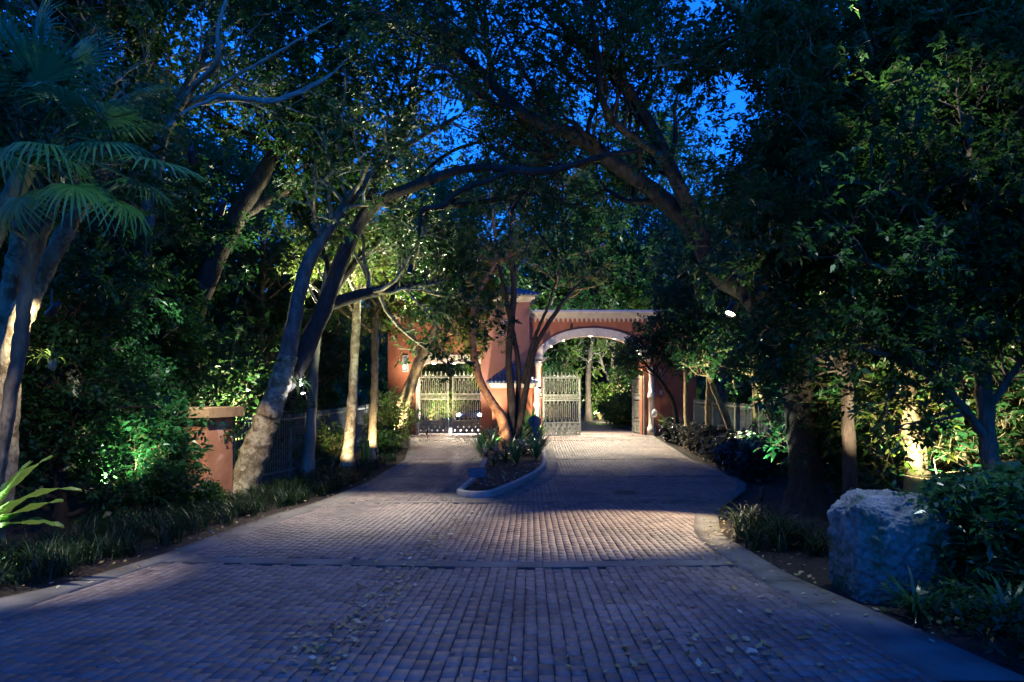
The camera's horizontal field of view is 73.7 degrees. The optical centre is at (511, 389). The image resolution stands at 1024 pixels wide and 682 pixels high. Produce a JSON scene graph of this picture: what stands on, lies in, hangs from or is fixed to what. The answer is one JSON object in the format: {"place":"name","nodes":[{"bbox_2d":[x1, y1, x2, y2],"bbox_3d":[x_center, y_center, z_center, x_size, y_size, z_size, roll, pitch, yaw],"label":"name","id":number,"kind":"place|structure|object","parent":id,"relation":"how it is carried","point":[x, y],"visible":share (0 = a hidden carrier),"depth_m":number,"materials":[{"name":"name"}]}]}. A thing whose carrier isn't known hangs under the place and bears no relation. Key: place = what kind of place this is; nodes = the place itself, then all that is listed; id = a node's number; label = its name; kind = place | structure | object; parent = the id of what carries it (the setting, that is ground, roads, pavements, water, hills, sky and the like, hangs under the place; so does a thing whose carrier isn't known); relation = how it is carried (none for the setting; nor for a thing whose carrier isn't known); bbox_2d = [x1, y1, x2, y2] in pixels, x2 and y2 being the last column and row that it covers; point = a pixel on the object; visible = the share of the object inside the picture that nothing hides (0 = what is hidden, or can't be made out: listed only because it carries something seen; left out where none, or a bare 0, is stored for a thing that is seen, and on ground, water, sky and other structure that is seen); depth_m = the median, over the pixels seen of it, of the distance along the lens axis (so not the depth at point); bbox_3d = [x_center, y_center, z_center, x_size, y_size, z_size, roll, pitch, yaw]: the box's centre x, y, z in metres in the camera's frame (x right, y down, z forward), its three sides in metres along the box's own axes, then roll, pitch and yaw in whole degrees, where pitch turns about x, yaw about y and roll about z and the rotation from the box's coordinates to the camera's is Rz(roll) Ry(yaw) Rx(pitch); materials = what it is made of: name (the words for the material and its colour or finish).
{"place":"outdoors","nodes":[
{"label":"outdoors","id":0,"kind":"place"},
{"bbox_2d":[3,0,849,390],"label":"sky","id":1,"kind":"structure","parent":0,"point":[734,96],"materials":[{"name":"blue"}]},
{"bbox_2d":[0,434,1023,681],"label":"driveway","id":2,"kind":"structure","parent":0,"point":[654,490],"depth_m":6.43,"materials":[{"name":"brick"}]},
{"bbox_2d":[4,441,958,681],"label":"fallen leaves","id":3,"kind":"object","parent":2,"relation":"on","point":[698,662],"visible":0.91,"depth_m":5.60,"materials":[{"name":"beige plant"}]},
{"bbox_2d":[440,437,557,500],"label":"planted island","id":4,"kind":"structure","parent":2,"relation":"on","point":[465,492],"depth_m":18.62,"materials":[{"name":"concrete"}]},
{"bbox_2d":[462,137,629,451],"bbox_3d":[1.184,-3.589,25.874,6.804,12.737,4.395,0,0,0],"label":"island tree","id":5,"kind":"object","parent":4,"relation":"on","point":[511,421],"visible":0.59,"depth_m":26.16,"materials":[{"name":"green plant"}]},
{"bbox_2d":[486,363,538,437],"bbox_3d":[0.028,0.536,31.749,2.445,3.599,2.301,0,0,0],"label":"guard kiosk","id":6,"kind":"object","parent":2,"relation":"on","point":[497,382],"visible":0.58,"depth_m":30.90,"materials":[{"name":"paint"}]},
{"bbox_2d":[0,391,1023,681],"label":"ground","id":7,"kind":"structure","parent":0,"point":[814,567],"depth_m":9.76,"materials":[{"name":"soil"}]},
{"bbox_2d":[0,455,81,528],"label":"broad leaf plant","id":8,"kind":"object","parent":7,"relation":"on","point":[6,487],"visible":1,"depth_m":7.32,"materials":[{"name":"green plant"}]},
{"bbox_2d":[0,80,92,449],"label":"woodland tree","id":9,"kind":"object","parent":7,"relation":"on","point":[5,245],"visible":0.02,"depth_m":11.95,"materials":[{"name":"green plant"}]},
{"bbox_2d":[0,39,170,565],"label":"dark trunk tree","id":10,"kind":"object","parent":7,"relation":"on","point":[35,247],"visible":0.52,"depth_m":7.84,"materials":[{"name":"green plant"}]},
{"bbox_2d":[26,329,87,370],"bbox_3d":[-5.533,-0.465,8.210,0.741,0.497,0.653,0,0,0],"label":"epiphyte","id":11,"kind":"object","parent":10,"relation":"attached to","point":[52,357],"visible":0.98,"depth_m":8.17,"materials":[{"name":"green plant"}]},
{"bbox_2d":[0,214,183,530],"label":"woodland tree","id":12,"kind":"object","parent":7,"relation":"on","point":[55,407],"visible":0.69,"depth_m":10.84,"materials":[{"name":"green plant"}]},
{"bbox_2d":[0,0,204,549],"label":"mottled tree","id":13,"kind":"object","parent":7,"relation":"on","point":[60,240],"visible":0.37,"depth_m":8.54,"materials":[{"name":"green plant"}]},
{"bbox_2d":[0,0,215,248],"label":"fan palm","id":14,"kind":"object","parent":7,"relation":"on","point":[15,195],"visible":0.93,"depth_m":7.29,"materials":[{"name":"green plant"}]},
{"bbox_2d":[4,15,216,370],"bbox_3d":[-12.592,-4.510,19.629,7.294,14.513,7.776,0,0,4],"label":"woodland tree","id":15,"kind":"object","parent":7,"relation":"on","point":[181,125],"visible":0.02,"depth_m":20.52,"materials":[{"name":"green plant"}]},
{"bbox_2d":[62,414,163,503],"bbox_3d":[-7.671,1.403,13.291,2.201,1.903,1.876,0,0,0],"label":"shrub","id":16,"kind":"object","parent":7,"relation":"on","point":[135,476],"visible":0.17,"depth_m":13.03,"materials":[{"name":"green plant"}]},
{"bbox_2d":[0,0,228,470],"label":"tree","id":17,"kind":"object","parent":7,"relation":"on","point":[88,11],"visible":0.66,"depth_m":13.61,"materials":[{"name":"green plant"}]},
{"bbox_2d":[41,215,245,487],"bbox_3d":[-8.477,-0.634,14.864,4.064,6.352,3.691,0,0,23],"label":"woodland tree","id":18,"kind":"object","parent":7,"relation":"on","point":[186,330],"visible":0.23,"depth_m":14.47,"materials":[{"name":"green plant"}]},
{"bbox_2d":[33,141,263,478],"bbox_3d":[-9.566,-1.830,17.694,5.758,8.999,5.230,0,0,-30],"label":"woodland tree","id":19,"kind":"object","parent":7,"relation":"on","point":[190,240],"visible":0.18,"depth_m":17.49,"materials":[{"name":"green plant"}]},
{"bbox_2d":[88,365,213,493],"bbox_3d":[-8.358,0.815,15.101,3.280,3.201,3.261,0,0,0],"label":"shrub","id":20,"kind":"object","parent":7,"relation":"on","point":[188,396],"visible":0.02,"depth_m":14.60,"materials":[{"name":"green plant"}]},
{"bbox_2d":[93,386,225,503],"bbox_3d":[-6.698,1.162,13.020,1.979,2.480,2.545,0,0,-43],"label":"shrub","id":21,"kind":"object","parent":7,"relation":"on","point":[173,450],"visible":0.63,"depth_m":12.83,"materials":[{"name":"green plant"}]},
{"bbox_2d":[131,457,208,513],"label":"shrub","id":22,"kind":"object","parent":7,"relation":"on","point":[168,484],"visible":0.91,"depth_m":12.26,"materials":[{"name":"green plant"}]},
{"bbox_2d":[0,458,383,586],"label":"border grass","id":23,"kind":"structure","parent":7,"relation":"on","point":[58,554],"depth_m":10.14,"materials":[{"name":"green plant"}]},
{"bbox_2d":[97,58,303,339],"bbox_3d":[-12.236,-5.330,26.672,8.554,15.964,8.023,0,0,41],"label":"woodland tree","id":24,"kind":"object","parent":7,"relation":"on","point":[223,158],"visible":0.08,"depth_m":25.89,"materials":[{"name":"green plant"}]},
{"bbox_2d":[181,477,229,510],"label":"shrub","id":25,"kind":"object","parent":7,"relation":"on","point":[214,488],"visible":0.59,"depth_m":12.75,"materials":[{"name":"green plant"}]},
{"bbox_2d":[168,406,243,496],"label":"boundary pillar","id":26,"kind":"structure","parent":7,"relation":"on","point":[219,462],"depth_m":15.01,"materials":[{"name":"orange paint"}]},
{"bbox_2d":[64,0,348,410],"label":"pale branch tree","id":27,"kind":"object","parent":7,"relation":"on","point":[214,70],"visible":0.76,"depth_m":15.03,"materials":[{"name":"green plant"}]},
{"bbox_2d":[142,291,329,462],"bbox_3d":[-7.641,-0.017,16.951,5.407,4.942,4.547,0,0,0],"label":"shrub","id":28,"kind":"object","parent":7,"relation":"on","point":[227,390],"visible":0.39,"depth_m":16.82,"materials":[{"name":"green plant"}]},
{"bbox_2d":[178,162,336,431],"bbox_3d":[-8.451,-2.878,23.400,6.829,11.060,5.870,0,0,30],"label":"woodland tree","id":29,"kind":"object","parent":7,"relation":"on","point":[261,303],"visible":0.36,"depth_m":23.03,"materials":[{"name":"green plant"}]},
{"bbox_2d":[266,426,304,470],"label":"shrub","id":30,"kind":"object","parent":7,"relation":"on","point":[294,452],"visible":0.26,"depth_m":18.96,"materials":[{"name":"green plant"}]},
{"bbox_2d":[159,0,426,382],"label":"slanting tree","id":31,"kind":"object","parent":7,"relation":"on","point":[251,200],"visible":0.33,"depth_m":17.82,"materials":[{"name":"green plant"}]},
{"bbox_2d":[232,220,362,444],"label":"woodland tree","id":32,"kind":"object","parent":7,"relation":"on","point":[324,397],"visible":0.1,"depth_m":28.79,"materials":[{"name":"green plant"}]},
{"bbox_2d":[233,399,392,483],"bbox_3d":[-6.018,1.447,24.269,0.328,2.062,16.763,0,0,3],"label":"iron fence","id":33,"kind":"object","parent":7,"relation":"on","point":[361,410],"visible":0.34,"depth_m":19.23,"materials":[{"name":"black metal"}]},
{"bbox_2d":[269,201,381,425],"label":"woodland tree","id":34,"kind":"object","parent":7,"relation":"on","point":[341,342],"visible":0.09,"depth_m":36.09,"materials":[{"name":"green plant"}]},
{"bbox_2d":[301,411,362,463],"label":"shrub","id":35,"kind":"object","parent":7,"relation":"on","point":[330,444],"visible":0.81,"depth_m":20.95,"materials":[{"name":"green plant"}]},
{"bbox_2d":[274,176,407,476],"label":"painted trunk tree","id":36,"kind":"object","parent":7,"relation":"on","point":[307,463],"visible":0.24,"depth_m":19.41,"materials":[{"name":"green plant"}]},
{"bbox_2d":[318,148,415,467],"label":"spotted trunk tree","id":37,"kind":"object","parent":7,"relation":"on","point":[347,456],"visible":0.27,"depth_m":20.24,"materials":[{"name":"green plant"}]},
{"bbox_2d":[361,429,401,454],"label":"shrub","id":38,"kind":"object","parent":7,"relation":"on","point":[384,443],"visible":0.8,"depth_m":25.11,"materials":[{"name":"green plant"}]},
{"bbox_2d":[333,212,444,460],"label":"dark pole tree","id":39,"kind":"object","parent":7,"relation":"on","point":[373,401],"visible":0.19,"depth_m":23.88,"materials":[{"name":"green plant"}]},
{"bbox_2d":[361,384,422,448],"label":"shrub","id":40,"kind":"object","parent":7,"relation":"on","point":[384,415],"visible":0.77,"depth_m":26.47,"materials":[{"name":"green plant"}]},
{"bbox_2d":[378,217,478,419],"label":"woodland tree","id":41,"kind":"object","parent":7,"relation":"on","point":[462,368],"visible":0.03,"depth_m":41.77,"materials":[{"name":"green plant"}]},
{"bbox_2d":[233,0,639,493],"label":"leaning tree","id":42,"kind":"object","parent":7,"relation":"on","point":[295,353],"visible":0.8,"depth_m":16.67,"materials":[{"name":"green plant"}]},
{"bbox_2d":[238,35,634,477],"bbox_3d":[-1.977,-3.853,19.794,11.297,13.280,3.817,0,0,-7],"label":"arching tree","id":43,"kind":"object","parent":7,"relation":"on","point":[289,406],"visible":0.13,"depth_m":19.35,"materials":[{"name":"green plant"}]},
{"bbox_2d":[365,123,507,369],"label":"woodland tree","id":44,"kind":"object","parent":7,"relation":"on","point":[450,179],"visible":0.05,"depth_m":51.30,"materials":[{"name":"green plant"}]},
{"bbox_2d":[420,363,458,419],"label":"garden shrub","id":45,"kind":"object","parent":7,"relation":"on","point":[427,370],"visible":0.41,"depth_m":40.30,"materials":[{"name":"green plant"}]},
{"bbox_2d":[404,162,489,416],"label":"garden tree","id":46,"kind":"object","parent":7,"relation":"on","point":[442,184],"visible":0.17,"depth_m":46.80,"materials":[{"name":"green plant"}]},
{"bbox_2d":[350,178,544,447],"bbox_3d":[-2.837,-2.802,28.792,8.543,11.298,5.985,0,0,-21],"label":"tree","id":47,"kind":"object","parent":7,"relation":"on","point":[409,388],"visible":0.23,"depth_m":28.07,"materials":[{"name":"green plant"}]},
{"bbox_2d":[429,371,480,419],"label":"garden shrub","id":48,"kind":"object","parent":7,"relation":"on","point":[462,388],"visible":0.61,"depth_m":39.97,"materials":[{"name":"plant"}]},
{"bbox_2d":[465,226,549,374],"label":"woodland tree","id":49,"kind":"object","parent":7,"relation":"on","point":[507,269],"visible":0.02,"depth_m":40.20,"materials":[{"name":"green plant"}]},
{"bbox_2d":[267,248,758,409],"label":"wood","id":50,"kind":"object","parent":7,"relation":"on","point":[364,379],"visible":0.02,"depth_m":59.75,"materials":[{"name":"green plant"}]},
{"bbox_2d":[388,286,695,435],"bbox_3d":[1.454,-1.421,33.474,15.036,7.380,2.745,0,0,0],"label":"gatehouse","id":51,"kind":"object","parent":7,"relation":"on","point":[612,324],"visible":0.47,"depth_m":32.97,"materials":[{"name":"paint"}]},
{"bbox_2d":[419,371,448,432],"bbox_3d":[-3.821,0.589,33.186,1.485,3.040,0.070,0,0,-2],"label":"gate leaf","id":52,"kind":"object","parent":51,"relation":"attached to","point":[440,422],"visible":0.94,"depth_m":33.18,"materials":[{"name":"metal"}]},
{"bbox_2d":[452,371,480,432],"bbox_3d":[-2.138,0.589,33.197,1.547,3.040,0.070,0,0,-5],"label":"gate leaf","id":53,"kind":"object","parent":51,"relation":"attached to","point":[469,422],"visible":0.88,"depth_m":33.17,"materials":[{"name":"metal"}]},
{"bbox_2d":[632,372,644,433],"bbox_3d":[6.257,0.589,33.793,0.070,3.040,1.900,0,0,-7],"label":"gate leaf","id":54,"kind":"object","parent":51,"relation":"attached to","point":[635,422],"visible":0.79,"depth_m":33.93,"materials":[{"name":"metal"}]},
{"bbox_2d":[519,177,591,415],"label":"garden tree","id":55,"kind":"object","parent":7,"relation":"on","point":[545,249],"visible":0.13,"depth_m":49.12,"materials":[{"name":"green plant"}]},
{"bbox_2d":[519,240,606,412],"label":"woodland tree","id":56,"kind":"object","parent":7,"relation":"on","point":[584,376],"visible":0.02,"depth_m":57.19,"materials":[{"name":"green plant"}]},
{"bbox_2d":[542,341,584,420],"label":"garden shrub","id":57,"kind":"object","parent":7,"relation":"on","point":[551,386],"visible":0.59,"depth_m":43.72,"materials":[{"name":"green plant"}]},
{"bbox_2d":[478,79,650,416],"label":"woodland tree","id":58,"kind":"object","parent":7,"relation":"on","point":[542,303],"visible":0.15,"depth_m":46.49,"materials":[{"name":"green plant"}]},
{"bbox_2d":[550,251,631,391],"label":"garden tree","id":59,"kind":"object","parent":7,"relation":"on","point":[574,348],"visible":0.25,"depth_m":45.05,"materials":[{"name":"green plant"}]},
{"bbox_2d":[329,0,866,513],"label":"overhanging tree","id":60,"kind":"object","parent":7,"relation":"on","point":[537,122],"visible":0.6,"depth_m":14.34,"materials":[{"name":"green plant"}]},
{"bbox_2d":[577,379,622,419],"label":"garden shrub","id":61,"kind":"object","parent":7,"relation":"on","point":[600,391],"visible":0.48,"depth_m":44.74,"materials":[{"name":"green plant"}]},
{"bbox_2d":[547,219,655,420],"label":"garden tree","id":62,"kind":"object","parent":7,"relation":"on","point":[582,295],"visible":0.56,"depth_m":43.33,"materials":[{"name":"green plant"}]},
{"bbox_2d":[562,230,665,394],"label":"garden tree","id":63,"kind":"object","parent":7,"relation":"on","point":[614,290],"visible":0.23,"depth_m":43.91,"materials":[{"name":"green plant"}]},
{"bbox_2d":[599,351,637,399],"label":"garden shrub","id":64,"kind":"object","parent":7,"relation":"on","point":[618,386],"visible":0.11,"depth_m":41.49,"materials":[{"name":"green plant"}]},
{"bbox_2d":[600,382,637,428],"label":"garden shrub","id":65,"kind":"object","parent":7,"relation":"on","point":[620,406],"visible":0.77,"depth_m":36.75,"materials":[{"name":"green plant"}]},
{"bbox_2d":[555,97,718,356],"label":"woodland tree","id":66,"kind":"object","parent":7,"relation":"on","point":[639,242],"visible":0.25,"depth_m":44.26,"materials":[{"name":"green plant"}]},
{"bbox_2d":[606,300,688,423],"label":"slim tree","id":67,"kind":"object","parent":7,"relation":"on","point":[652,348],"visible":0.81,"depth_m":28.52,"materials":[{"name":"green plant"}]},
{"bbox_2d":[608,232,712,399],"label":"woodland tree","id":68,"kind":"object","parent":7,"relation":"on","point":[702,378],"visible":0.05,"depth_m":42.90,"materials":[{"name":"green plant"}]},
{"bbox_2d":[635,205,704,447],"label":"slim tree","id":69,"kind":"object","parent":7,"relation":"on","point":[660,291],"visible":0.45,"depth_m":27.43,"materials":[{"name":"green plant"}]},
{"bbox_2d":[649,184,747,425],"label":"woodland tree","id":70,"kind":"object","parent":7,"relation":"on","point":[722,392],"visible":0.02,"depth_m":36.31,"materials":[{"name":"green plant"}]},
{"bbox_2d":[654,221,750,429],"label":"slim tree","id":71,"kind":"object","parent":7,"relation":"on","point":[700,340],"visible":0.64,"depth_m":24.87,"materials":[{"name":"green plant"}]},
{"bbox_2d":[661,186,746,424],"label":"slim tree","id":72,"kind":"object","parent":7,"relation":"on","point":[688,300],"visible":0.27,"depth_m":25.26,"materials":[{"name":"green plant"}]},
{"bbox_2d":[691,423,719,456],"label":"hedge shrub","id":73,"kind":"object","parent":7,"relation":"on","point":[706,431],"visible":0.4,"depth_m":24.90,"materials":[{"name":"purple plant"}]},
{"bbox_2d":[711,436,740,469],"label":"hedge shrub","id":74,"kind":"object","parent":7,"relation":"on","point":[721,453],"visible":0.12,"depth_m":21.01,"materials":[{"name":"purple plant"}]},
{"bbox_2d":[700,212,774,434],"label":"slim tree","id":75,"kind":"object","parent":7,"relation":"on","point":[754,421],"visible":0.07,"depth_m":24.50,"materials":[{"name":"green plant"}]},
{"bbox_2d":[692,241,784,431],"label":"slim tree","id":76,"kind":"object","parent":7,"relation":"on","point":[719,305],"visible":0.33,"depth_m":22.31,"materials":[{"name":"green plant"}]},
{"bbox_2d":[721,438,757,475],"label":"hedge shrub","id":77,"kind":"object","parent":7,"relation":"on","point":[731,447],"visible":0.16,"depth_m":19.81,"materials":[{"name":"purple plant"}]},
{"bbox_2d":[731,438,777,483],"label":"hedge shrub","id":78,"kind":"object","parent":7,"relation":"on","point":[755,466],"visible":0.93,"depth_m":18.42,"materials":[{"name":"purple plant"}]},
{"bbox_2d":[705,498,806,541],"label":"grass clump","id":79,"kind":"object","parent":7,"relation":"on","point":[744,519],"visible":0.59,"depth_m":10.29,"materials":[{"name":"green plant"}]},
{"bbox_2d":[709,225,813,425],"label":"woodland tree","id":80,"kind":"object","parent":7,"relation":"on","point":[748,394],"visible":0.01,"depth_m":29.00,"materials":[{"name":"green plant"}]},
{"bbox_2d":[755,429,787,474],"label":"shrub","id":81,"kind":"object","parent":7,"relation":"on","point":[778,459],"visible":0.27,"depth_m":19.89,"materials":[{"name":"green plant"}]},
{"bbox_2d":[734,510,830,557],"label":"grass clump","id":82,"kind":"object","parent":7,"relation":"on","point":[798,534],"visible":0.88,"depth_m":9.22,"materials":[{"name":"green plant"}]},
{"bbox_2d":[693,399,872,480],"bbox_3d":[9.006,1.418,24.364,0.561,2.072,13.824,0,0,-4],"label":"iron fence","id":83,"kind":"object","parent":7,"relation":"on","point":[699,411],"visible":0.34,"depth_m":27.47,"materials":[{"name":"black metal"}]},
{"bbox_2d":[695,247,896,480],"bbox_3d":[7.198,-1.030,15.254,5.188,6.974,5.610,0,0,37],"label":"shrub","id":84,"kind":"object","parent":7,"relation":"on","point":[715,355],"visible":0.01,"depth_m":15.21,"materials":[{"name":"green plant"}]},
{"bbox_2d":[606,0,1023,496],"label":"tree","id":85,"kind":"object","parent":7,"relation":"on","point":[817,51],"visible":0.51,"depth_m":10.16,"materials":[{"name":"green plant"}]},
{"bbox_2d":[738,334,938,499],"bbox_3d":[6.398,0.450,13.255,3.797,3.896,3.839,0,0,17],"label":"shrub","id":86,"kind":"object","parent":7,"relation":"on","point":[830,417],"visible":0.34,"depth_m":12.83,"materials":[{"name":"green plant"}]},
{"bbox_2d":[709,36,1023,495],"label":"leafy tree","id":87,"kind":"object","parent":7,"relation":"on","point":[809,281],"visible":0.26,"depth_m":10.14,"materials":[{"name":"green plant"}]},
{"bbox_2d":[721,0,1023,492],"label":"leafy tree","id":88,"kind":"object","parent":7,"relation":"on","point":[921,322],"visible":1,"depth_m":8.59,"materials":[{"name":"green plant"}]},
{"bbox_2d":[827,488,958,605],"bbox_3d":[3.781,1.615,6.827,1.013,1.190,0.990,0,0,0],"label":"coral boulder","id":89,"kind":"object","parent":7,"relation":"on","point":[874,535],"visible":0.66,"depth_m":6.47,"materials":[{"name":"grey stone"}]},
{"bbox_2d":[807,283,1023,493],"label":"shrub","id":90,"kind":"object","parent":7,"relation":"on","point":[887,460],"visible":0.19,"depth_m":11.46,"materials":[{"name":"green plant"}]},
{"bbox_2d":[869,566,973,628],"bbox_3d":[3.568,1.781,5.929,0.828,0.414,0.924,0,0,0],"label":"fern","id":91,"kind":"object","parent":7,"relation":"on","point":[914,608],"visible":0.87,"depth_m":5.91,"materials":[{"name":"green plant"}]},
{"bbox_2d":[856,279,1023,490],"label":"shrub","id":92,"kind":"object","parent":7,"relation":"on","point":[1011,447],"visible":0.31,"depth_m":10.48,"materials":[{"name":"green plant"}]},
{"bbox_2d":[880,571,1023,667],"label":"ground cover","id":93,"kind":"object","parent":7,"relation":"on","point":[971,612],"visible":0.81,"depth_m":5.48,"materials":[{"name":"green plant"}]},
{"bbox_2d":[888,459,1021,584],"bbox_3d":[4.276,1.384,6.644,1.310,1.500,1.511,0,0,0],"label":"shrub","id":94,"kind":"object","parent":7,"relation":"on","point":[957,495],"visible":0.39,"depth_m":6.36,"materials":[{"name":"green plant"}]},
{"bbox_2d":[901,560,1020,608],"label":"fern","id":95,"kind":"object","parent":7,"relation":"on","point":[955,579],"visible":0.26,"depth_m":6.15,"materials":[{"name":"green plant"}]},
{"bbox_2d":[912,466,1023,498],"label":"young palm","id":96,"kind":"object","parent":7,"relation":"on","point":[984,479],"visible":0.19,"depth_m":7.45,"materials":[{"name":"green plant"}]},
{"bbox_2d":[934,449,1023,596],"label":"shrub","id":97,"kind":"object","parent":7,"relation":"on","point":[1008,521],"visible":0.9,"depth_m":6.13,"materials":[{"name":"green plant"}]},
{"bbox_2d":[940,574,1023,633],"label":"fern","id":98,"kind":"object","parent":7,"relation":"on","point":[1002,599],"visible":0.52,"depth_m":5.50,"materials":[{"name":"green plant"}]},
{"bbox_2d":[420,406,637,433],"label":"road","id":99,"kind":"structure","parent":0,"point":[596,426],"depth_m":38.75,"materials":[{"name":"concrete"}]},
{"bbox_2d":[455,401,480,423],"bbox_3d":[-2.052,1.332,40.383,1.827,1.480,4.480,0,0,9],"label":"waiting car","id":100,"kind":"object","parent":99,"relation":"on","point":[468,412],"visible":0.34,"depth_m":38.52,"materials":[{"name":"blue paint"}]},
{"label":"gate hinge arm","id":101,"kind":"object","parent":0,"visible":0},
{"bbox_2d":[542,371,580,435],"bbox_3d":[2.336,0.632,32.007,2.000,3.040,0.071,0,0,-24],"label":"gate leaf","id":102,"kind":"object","parent":101,"relation":"attached to","point":[562,427],"visible":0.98,"depth_m":32.09,"materials":[{"name":"metal"}]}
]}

